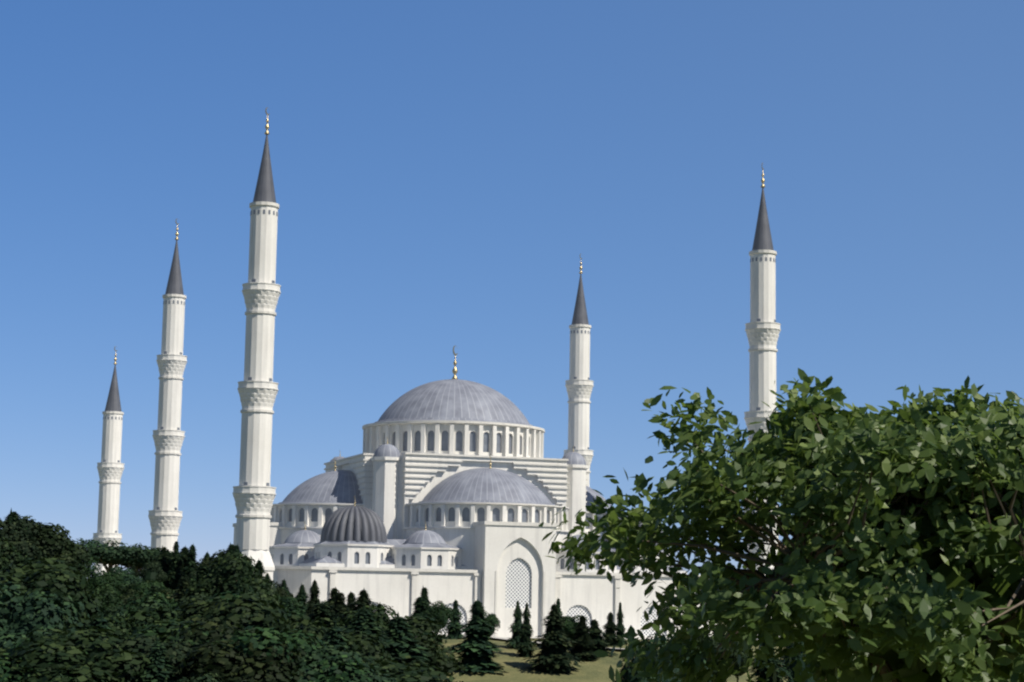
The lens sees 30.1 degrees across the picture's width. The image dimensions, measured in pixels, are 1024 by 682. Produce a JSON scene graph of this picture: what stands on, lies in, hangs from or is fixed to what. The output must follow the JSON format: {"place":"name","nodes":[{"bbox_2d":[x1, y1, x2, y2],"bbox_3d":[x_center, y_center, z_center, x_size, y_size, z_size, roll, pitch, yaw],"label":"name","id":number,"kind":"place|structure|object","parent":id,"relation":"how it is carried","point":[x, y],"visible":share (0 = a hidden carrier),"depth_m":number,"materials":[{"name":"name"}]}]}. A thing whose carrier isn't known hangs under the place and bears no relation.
{"place":"outdoors","nodes":[
{"label":"outdoors","id":0,"kind":"place"},
{"bbox_2d":[140,346,715,637],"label":"mosque","id":1,"kind":"structure","parent":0,"point":[448,492],"depth_m":427.78,"materials":[{"name":"white stone"}]},
{"bbox_2d":[167,597,796,681],"bbox_3d":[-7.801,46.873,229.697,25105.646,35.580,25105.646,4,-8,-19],"label":"grass ground","id":2,"kind":"structure","parent":0,"point":[515,667],"depth_m":354.53,"materials":[{"name":"green plant"}]},
{"bbox_2d":[0,537,27,574],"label":"broadleaf tree","id":3,"kind":"object","parent":2,"relation":"on","point":[5,561],"visible":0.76,"depth_m":291.64,"materials":[{"name":"green plant"}]},
{"bbox_2d":[4,508,23,536],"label":"conifer tree","id":4,"kind":"object","parent":2,"relation":"on","point":[12,516],"visible":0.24,"depth_m":299.25,"materials":[{"name":"green plant"}]},
{"bbox_2d":[0,515,49,575],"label":"cedar tree","id":5,"kind":"object","parent":2,"relation":"on","point":[25,546],"visible":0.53,"depth_m":296.62,"materials":[{"name":"green plant"}]},
{"bbox_2d":[25,577,47,594],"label":"conifer tree","id":6,"kind":"object","parent":2,"relation":"on","point":[32,586],"visible":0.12,"depth_m":237.34,"materials":[{"name":"green plant"}]},
{"bbox_2d":[22,524,54,568],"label":"conifer tree","id":7,"kind":"object","parent":2,"relation":"on","point":[38,536],"visible":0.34,"depth_m":299.01,"materials":[{"name":"green plant"}]},
{"bbox_2d":[0,582,92,655],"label":"cedar tree","id":8,"kind":"object","parent":2,"relation":"on","point":[20,622],"visible":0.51,"depth_m":199.91,"materials":[{"name":"green plant"}]},
{"bbox_2d":[6,522,91,572],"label":"broadleaf tree","id":9,"kind":"object","parent":2,"relation":"on","point":[59,545],"visible":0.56,"depth_m":301.08,"materials":[{"name":"green plant"}]},
{"bbox_2d":[0,557,102,634],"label":"broadleaf tree","id":10,"kind":"object","parent":2,"relation":"on","point":[62,581],"visible":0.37,"depth_m":239.65,"materials":[{"name":"green plant"}]},
{"bbox_2d":[0,633,108,681],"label":"broadleaf tree","id":11,"kind":"object","parent":2,"relation":"on","point":[7,673],"visible":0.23,"depth_m":180.29,"materials":[{"name":"green plant"}]},
{"bbox_2d":[44,564,89,591],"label":"broadleaf tree","id":12,"kind":"object","parent":2,"relation":"on","point":[82,573],"visible":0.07,"depth_m":304.75,"materials":[{"name":"green plant"}]},
{"bbox_2d":[72,555,101,583],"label":"broadleaf tree","id":13,"kind":"object","parent":2,"relation":"on","point":[92,573],"visible":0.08,"depth_m":310.81,"materials":[{"name":"green plant"}]},
{"bbox_2d":[0,626,179,681],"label":"broadleaf tree","id":14,"kind":"object","parent":2,"relation":"on","point":[102,669],"visible":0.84,"depth_m":179.91,"materials":[{"name":"green plant"}]},
{"bbox_2d":[77,538,115,566],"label":"stone pine tree","id":15,"kind":"object","parent":2,"relation":"on","point":[87,543],"visible":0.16,"depth_m":391.26,"materials":[{"name":"green plant"}]},
{"bbox_2d":[88,612,114,645],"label":"conifer tree","id":16,"kind":"object","parent":2,"relation":"on","point":[101,622],"visible":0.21,"depth_m":233.29,"materials":[{"name":"green plant"}]},
{"bbox_2d":[87,584,122,615],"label":"broadleaf tree","id":17,"kind":"object","parent":2,"relation":"on","point":[108,597],"visible":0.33,"depth_m":291.20,"materials":[{"name":"green plant"}]},
{"bbox_2d":[87,570,126,591],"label":"broadleaf tree","id":18,"kind":"object","parent":2,"relation":"on","point":[115,580],"visible":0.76,"depth_m":325.69,"materials":[{"name":"green plant"}]},
{"bbox_2d":[97,605,134,616],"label":"cedar tree","id":19,"kind":"object","parent":2,"relation":"on","point":[114,607],"visible":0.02,"depth_m":280.73,"materials":[{"name":"green plant"}]},
{"bbox_2d":[99,566,134,578],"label":"cedar tree","id":20,"kind":"object","parent":2,"relation":"on","point":[114,569],"visible":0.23,"depth_m":334.12,"materials":[{"name":"green plant"}]},
{"bbox_2d":[87,539,158,571],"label":"stone pine tree","id":21,"kind":"object","parent":2,"relation":"on","point":[113,557],"visible":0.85,"depth_m":393.40,"materials":[{"name":"green plant"}]},
{"bbox_2d":[118,572,144,587],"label":"cedar tree","id":22,"kind":"object","parent":2,"relation":"on","point":[130,580],"visible":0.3,"depth_m":330.66,"materials":[{"name":"green plant"}]},
{"bbox_2d":[99,599,164,625],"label":"cedar tree","id":23,"kind":"object","parent":2,"relation":"on","point":[148,606],"visible":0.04,"depth_m":253.83,"materials":[{"name":"green plant"}]},
{"bbox_2d":[119,589,144,609],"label":"broadleaf tree","id":24,"kind":"object","parent":2,"relation":"on","point":[126,596],"visible":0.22,"depth_m":298.32,"materials":[{"name":"green plant"}]},
{"bbox_2d":[118,610,154,626],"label":"broadleaf tree","id":25,"kind":"object","parent":2,"relation":"on","point":[148,618],"visible":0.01,"depth_m":249.21,"materials":[{"name":"green plant"}]},
{"bbox_2d":[117,543,167,574],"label":"stone pine tree","id":26,"kind":"object","parent":2,"relation":"on","point":[139,567],"visible":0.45,"depth_m":397.85,"materials":[{"name":"green plant"}]},
{"bbox_2d":[96,607,189,637],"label":"broadleaf tree","id":27,"kind":"object","parent":2,"relation":"on","point":[124,626],"visible":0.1,"depth_m":237.88,"materials":[{"name":"green plant"}]},
{"bbox_2d":[119,580,166,600],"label":"broadleaf tree","id":28,"kind":"object","parent":2,"relation":"on","point":[146,586],"visible":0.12,"depth_m":304.73,"materials":[{"name":"green plant"}]},
{"bbox_2d":[118,546,172,571],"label":"stone pine tree","id":29,"kind":"object","parent":2,"relation":"on","point":[151,554],"visible":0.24,"depth_m":397.51,"materials":[{"name":"green plant"}]},
{"bbox_2d":[97,631,198,681],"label":"tree","id":30,"kind":"object","parent":2,"relation":"on","point":[173,656],"visible":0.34,"depth_m":183.63,"materials":[{"name":"green plant"}]},
{"bbox_2d":[117,580,179,599],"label":"broadleaf tree","id":31,"kind":"object","parent":2,"relation":"on","point":[169,592],"visible":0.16,"depth_m":308.90,"materials":[{"name":"green plant"}]},
{"bbox_2d":[120,591,180,616],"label":"broadleaf tree","id":32,"kind":"object","parent":2,"relation":"on","point":[167,602],"visible":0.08,"depth_m":275.84,"materials":[{"name":"green plant"}]},
{"bbox_2d":[138,584,162,604],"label":"conifer tree","id":33,"kind":"object","parent":2,"relation":"on","point":[153,589],"visible":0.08,"depth_m":287.66,"materials":[{"name":"green plant"}]},
{"bbox_2d":[136,561,167,582],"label":"tree","id":34,"kind":"object","parent":2,"relation":"on","point":[152,571],"visible":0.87,"depth_m":348.75,"materials":[{"name":"green plant"}]},
{"bbox_2d":[135,638,178,681],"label":"conifer tree","id":35,"kind":"object","parent":2,"relation":"on","point":[156,664],"visible":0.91,"depth_m":180.91,"materials":[{"name":"green plant"}]},
{"bbox_2d":[153,546,170,587],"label":"conifer tree","id":36,"kind":"object","parent":2,"relation":"on","point":[163,558],"visible":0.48,"depth_m":363.67,"materials":[{"name":"green plant"}]},
{"bbox_2d":[153,603,184,632],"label":"conifer tree","id":37,"kind":"object","parent":2,"relation":"on","point":[162,616],"visible":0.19,"depth_m":239.55,"materials":[{"name":"green plant"}]},
{"bbox_2d":[164,539,185,589],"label":"conifer tree","id":38,"kind":"object","parent":2,"relation":"on","point":[175,571],"visible":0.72,"depth_m":360.58,"materials":[{"name":"green plant"}]},
{"bbox_2d":[169,575,193,603],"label":"conifer tree","id":39,"kind":"object","parent":2,"relation":"on","point":[185,582],"visible":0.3,"depth_m":298.93,"materials":[{"name":"green plant"}]},
{"bbox_2d":[180,545,188,575],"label":"conifer tree","id":40,"kind":"object","parent":2,"relation":"on","point":[184,553],"visible":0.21,"depth_m":366.50,"materials":[{"name":"green plant"}]},
{"bbox_2d":[178,543,197,585],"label":"conifer tree","id":41,"kind":"object","parent":2,"relation":"on","point":[189,565],"visible":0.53,"depth_m":358.87,"materials":[{"name":"green plant"}]},
{"bbox_2d":[152,596,234,622],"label":"cedar tree","id":42,"kind":"object","parent":2,"relation":"on","point":[199,610],"visible":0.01,"depth_m":250.04,"materials":[{"name":"green plant"}]},
{"bbox_2d":[176,593,214,608],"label":"cedar tree","id":43,"kind":"object","parent":2,"relation":"on","point":[183,599],"depth_m":275.58,"materials":[{"name":"green plant"}]},
{"bbox_2d":[176,670,224,681],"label":"cedar tree","id":44,"kind":"object","parent":2,"relation":"on","point":[196,678],"visible":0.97,"depth_m":177.10,"materials":[{"name":"green plant"}]},
{"bbox_2d":[193,564,209,583],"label":"conifer tree","id":45,"kind":"object","parent":2,"relation":"on","point":[201,572],"visible":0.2,"depth_m":302.94,"materials":[{"name":"green plant"}]},
{"bbox_2d":[110,620,312,661],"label":"broadleaf tree","id":46,"kind":"object","parent":2,"relation":"on","point":[162,632],"visible":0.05,"depth_m":198.73,"materials":[{"name":"green plant"}]},
{"bbox_2d":[193,549,252,576],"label":"broadleaf tree","id":47,"kind":"object","parent":2,"relation":"on","point":[220,554],"visible":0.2,"depth_m":350.00,"materials":[{"name":"green plant"}]},
{"bbox_2d":[155,593,291,638],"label":"broadleaf tree","id":48,"kind":"object","parent":2,"relation":"on","point":[223,609],"visible":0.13,"depth_m":237.29,"materials":[{"name":"green plant"}]},
{"bbox_2d":[182,552,281,618],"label":"broadleaf tree","id":49,"kind":"object","parent":2,"relation":"on","point":[221,575],"visible":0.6,"depth_m":294.43,"materials":[{"name":"green plant"}]},
{"bbox_2d":[205,591,259,606],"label":"broadleaf tree","id":50,"kind":"object","parent":2,"relation":"on","point":[229,592],"depth_m":276.76,"materials":[{"name":"green plant"}]},
{"bbox_2d":[166,617,313,681],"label":"broadleaf tree","id":51,"kind":"object","parent":2,"relation":"on","point":[212,659],"visible":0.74,"depth_m":179.96,"materials":[{"name":"green plant"}]},
{"bbox_2d":[230,587,262,629],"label":"conifer tree","id":52,"kind":"object","parent":2,"relation":"on","point":[252,616],"visible":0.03,"depth_m":246.46,"materials":[{"name":"green plant"}]},
{"bbox_2d":[226,579,269,615],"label":"conifer tree","id":53,"kind":"object","parent":2,"relation":"on","point":[237,587],"visible":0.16,"depth_m":289.60,"materials":[{"name":"green plant"}]},
{"bbox_2d":[252,559,271,591],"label":"conifer tree","id":54,"kind":"object","parent":2,"relation":"on","point":[260,566],"visible":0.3,"depth_m":347.10,"materials":[{"name":"green plant"}]},
{"bbox_2d":[243,610,281,632],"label":"conifer tree","id":55,"kind":"object","parent":2,"relation":"on","point":[261,623],"visible":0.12,"depth_m":238.99,"materials":[{"name":"green plant"}]},
{"bbox_2d":[259,587,302,609],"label":"broadleaf tree","id":56,"kind":"object","parent":2,"relation":"on","point":[295,602],"visible":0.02,"depth_m":328.74,"materials":[{"name":"green plant"}]},
{"bbox_2d":[271,580,293,597],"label":"broadleaf tree","id":57,"kind":"object","parent":2,"relation":"on","point":[279,591],"visible":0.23,"depth_m":349.43,"materials":[{"name":"green plant"}]},
{"bbox_2d":[269,594,300,624],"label":"conifer tree","id":58,"kind":"object","parent":2,"relation":"on","point":[286,603],"visible":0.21,"depth_m":299.04,"materials":[{"name":"green plant"}]},
{"bbox_2d":[246,614,329,644],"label":"broadleaf tree","id":59,"kind":"object","parent":2,"relation":"on","point":[306,622],"visible":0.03,"depth_m":243.60,"materials":[{"name":"green plant"}]},
{"bbox_2d":[222,625,376,681],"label":"broadleaf tree","id":60,"kind":"object","parent":2,"relation":"on","point":[293,639],"visible":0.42,"depth_m":182.08,"materials":[{"name":"green plant"}]},
{"bbox_2d":[294,582,308,615],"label":"conifer tree","id":61,"kind":"object","parent":2,"relation":"on","point":[301,596],"visible":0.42,"depth_m":348.92,"materials":[{"name":"green plant"}]},
{"bbox_2d":[306,580,321,607],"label":"conifer tree","id":62,"kind":"object","parent":2,"relation":"on","point":[314,591],"visible":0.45,"depth_m":387.26,"materials":[{"name":"green plant"}]},
{"bbox_2d":[299,597,348,632],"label":"conifer tree","id":63,"kind":"object","parent":2,"relation":"on","point":[323,612],"visible":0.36,"depth_m":278.25,"materials":[{"name":"green plant"}]},
{"bbox_2d":[324,586,338,609],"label":"conifer tree","id":64,"kind":"object","parent":2,"relation":"on","point":[333,594],"visible":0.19,"depth_m":389.03,"materials":[{"name":"green plant"}]},
{"bbox_2d":[320,621,353,655],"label":"conifer tree","id":65,"kind":"object","parent":2,"relation":"on","point":[333,636],"visible":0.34,"depth_m":223.44,"materials":[{"name":"green plant"}]},
{"bbox_2d":[330,592,352,622],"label":"conifer tree","id":66,"kind":"object","parent":2,"relation":"on","point":[339,608],"visible":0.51,"depth_m":351.07,"materials":[{"name":"green plant"}]},
{"bbox_2d":[289,642,402,681],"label":"tree","id":67,"kind":"object","parent":2,"relation":"on","point":[374,676],"visible":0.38,"depth_m":184.97,"materials":[{"name":"green plant"}]},
{"bbox_2d":[345,591,356,613],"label":"conifer tree","id":68,"kind":"object","parent":2,"relation":"on","point":[351,598],"visible":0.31,"depth_m":385.00,"materials":[{"name":"green plant"}]},
{"bbox_2d":[348,589,375,613],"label":"conifer tree","id":69,"kind":"object","parent":2,"relation":"on","point":[361,601],"visible":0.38,"depth_m":360.66,"materials":[{"name":"green plant"}]},
{"bbox_2d":[343,606,389,660],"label":"conifer tree","id":70,"kind":"object","parent":2,"relation":"on","point":[362,622],"visible":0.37,"depth_m":288.41,"materials":[{"name":"green plant"}]},
{"bbox_2d":[302,628,434,676],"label":"broadleaf tree","id":71,"kind":"object","parent":2,"relation":"on","point":[360,645],"visible":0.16,"depth_m":257.70,"materials":[{"name":"green plant"}]},
{"bbox_2d":[341,604,413,642],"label":"broadleaf tree","id":72,"kind":"object","parent":2,"relation":"on","point":[382,616],"visible":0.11,"depth_m":305.04,"materials":[{"name":"green plant"}]},
{"bbox_2d":[333,611,424,637],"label":"broadleaf tree","id":73,"kind":"object","parent":2,"relation":"on","point":[341,623],"visible":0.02,"depth_m":311.91,"materials":[{"name":"green plant"}]},
{"bbox_2d":[326,647,463,681],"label":"broadleaf tree","id":74,"kind":"object","parent":2,"relation":"on","point":[402,672],"visible":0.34,"depth_m":193.11,"materials":[{"name":"green plant"}]},
{"bbox_2d":[378,612,432,668],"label":"conifer tree","id":75,"kind":"object","parent":2,"relation":"on","point":[399,639],"visible":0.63,"depth_m":297.07,"materials":[{"name":"green plant"}]},
{"bbox_2d":[383,615,465,678],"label":"broadleaf tree","id":76,"kind":"object","parent":2,"relation":"on","point":[443,660],"visible":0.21,"depth_m":305.07,"materials":[{"name":"green plant"}]},
{"bbox_2d":[406,596,446,653],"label":"conifer tree","id":77,"kind":"object","parent":2,"relation":"on","point":[419,604],"visible":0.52,"depth_m":369.15,"materials":[{"name":"green plant"}]},
{"bbox_2d":[414,587,444,647],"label":"conifer tree","id":78,"kind":"object","parent":2,"relation":"on","point":[424,592],"visible":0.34,"depth_m":375.90,"materials":[{"name":"green plant"}]},
{"bbox_2d":[429,601,453,628],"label":"broadleaf tree","id":79,"kind":"object","parent":2,"relation":"on","point":[441,612],"visible":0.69,"depth_m":383.12,"materials":[{"name":"green plant"}]},
{"bbox_2d":[444,600,465,639],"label":"conifer tree","id":80,"kind":"object","parent":2,"relation":"on","point":[452,629],"visible":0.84,"depth_m":393.71,"materials":[{"name":"green plant"}]},
{"bbox_2d":[449,599,504,673],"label":"conifer tree","id":81,"kind":"object","parent":2,"relation":"on","point":[475,652],"visible":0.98,"depth_m":351.79,"materials":[{"name":"green plant"}]},
{"bbox_2d":[483,612,500,636],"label":"broadleaf tree","id":82,"kind":"object","parent":2,"relation":"on","point":[492,619],"visible":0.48,"depth_m":375.35,"materials":[{"name":"green plant"}]},
{"bbox_2d":[504,600,522,648],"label":"conifer tree","id":83,"kind":"object","parent":2,"relation":"on","point":[516,624],"visible":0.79,"depth_m":377.11,"materials":[{"name":"green plant"}]},
{"bbox_2d":[514,602,538,657],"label":"conifer tree","id":84,"kind":"object","parent":2,"relation":"on","point":[525,647],"visible":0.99,"depth_m":366.44,"materials":[{"name":"green plant"}]},
{"bbox_2d":[521,602,586,673],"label":"conifer tree","id":85,"kind":"object","parent":2,"relation":"on","point":[553,656],"visible":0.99,"depth_m":352.67,"materials":[{"name":"green plant"}]},
{"bbox_2d":[561,615,587,649],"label":"broadleaf tree","id":86,"kind":"object","parent":2,"relation":"on","point":[571,623],"visible":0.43,"depth_m":376.18,"materials":[{"name":"green plant"}]},
{"bbox_2d":[567,615,595,657],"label":"conifer tree","id":87,"kind":"object","parent":2,"relation":"on","point":[581,629],"visible":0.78,"depth_m":369.04,"materials":[{"name":"green plant"}]},
{"bbox_2d":[574,634,597,661],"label":"conifer tree","id":88,"kind":"object","parent":2,"relation":"on","point":[586,652],"visible":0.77,"depth_m":365.19,"materials":[{"name":"green plant"}]},
{"bbox_2d":[587,619,617,655],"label":"conifer tree","id":89,"kind":"object","parent":2,"relation":"on","point":[595,634],"visible":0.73,"depth_m":374.12,"materials":[{"name":"green plant"}]},
{"bbox_2d":[600,612,622,645],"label":"conifer tree","id":90,"kind":"object","parent":2,"relation":"on","point":[610,629],"visible":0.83,"depth_m":389.12,"materials":[{"name":"green plant"}]},
{"bbox_2d":[615,601,627,644],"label":"conifer tree","id":91,"kind":"object","parent":2,"relation":"on","point":[620,631],"visible":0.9,"depth_m":392.71,"materials":[{"name":"green plant"}]},
{"bbox_2d":[538,368,1023,681],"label":"walnut tree","id":92,"kind":"object","parent":2,"relation":"on","point":[899,557],"visible":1,"depth_m":35.43,"materials":[{"name":"green plant"}]},
{"bbox_2d":[0,0,1023,579],"label":"sky","id":93,"kind":"structure","parent":0,"point":[444,171],"materials":[{"name":"blue"}]},
{"bbox_2d":[563,254,593,486],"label":"minaret","id":94,"kind":"object","parent":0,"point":[579,385],"visible":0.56,"depth_m":551.93,"materials":[{"name":"white stone"}]},
{"bbox_2d":[490,636,667,650],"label":"path paving","id":95,"kind":"structure","parent":0,"point":[506,638],"depth_m":392.84,"materials":[{"name":"stone"}]},
{"bbox_2d":[91,346,123,575],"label":"minaret","id":96,"kind":"object","parent":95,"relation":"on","point":[110,467],"visible":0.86,"depth_m":607.86,"materials":[{"name":"white stone"}]},
{"bbox_2d":[148,219,186,551],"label":"minaret","id":97,"kind":"object","parent":95,"relation":"on","point":[165,516],"visible":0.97,"depth_m":512.29,"materials":[{"name":"white stone"}]},
{"bbox_2d":[232,107,280,585],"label":"minaret","id":98,"kind":"object","parent":95,"relation":"on","point":[253,493],"visible":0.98,"depth_m":401.91,"materials":[{"name":"white stone"}]},
{"bbox_2d":[743,163,780,639],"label":"minaret","id":99,"kind":"object","parent":95,"relation":"on","point":[762,329],"visible":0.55,"depth_m":442.02,"materials":[{"name":"white stone"}]},
{"bbox_2d":[613,634,712,681],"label":"bush","id":100,"kind":"object","parent":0,"point":[627,676],"visible":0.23,"depth_m":278.47,"materials":[{"name":"green plant"}]},
{"bbox_2d":[666,620,753,681],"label":"broadleaf tree","id":101,"kind":"object","parent":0,"point":[734,655],"visible":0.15,"depth_m":313.71,"materials":[{"name":"green plant"}]},
{"bbox_2d":[734,642,750,681],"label":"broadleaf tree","id":102,"kind":"object","parent":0,"point":[741,673],"visible":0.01,"depth_m":342.56,"materials":[{"name":"green plant"}]},
{"bbox_2d":[748,642,789,681],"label":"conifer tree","id":103,"kind":"object","parent":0,"point":[761,673],"visible":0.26,"depth_m":306.98,"materials":[{"name":"green plant"}]},
{"bbox_2d":[778,641,819,681],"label":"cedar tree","id":104,"kind":"object","parent":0,"point":[791,676],"visible":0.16,"depth_m":323.08,"materials":[{"name":"green plant"}]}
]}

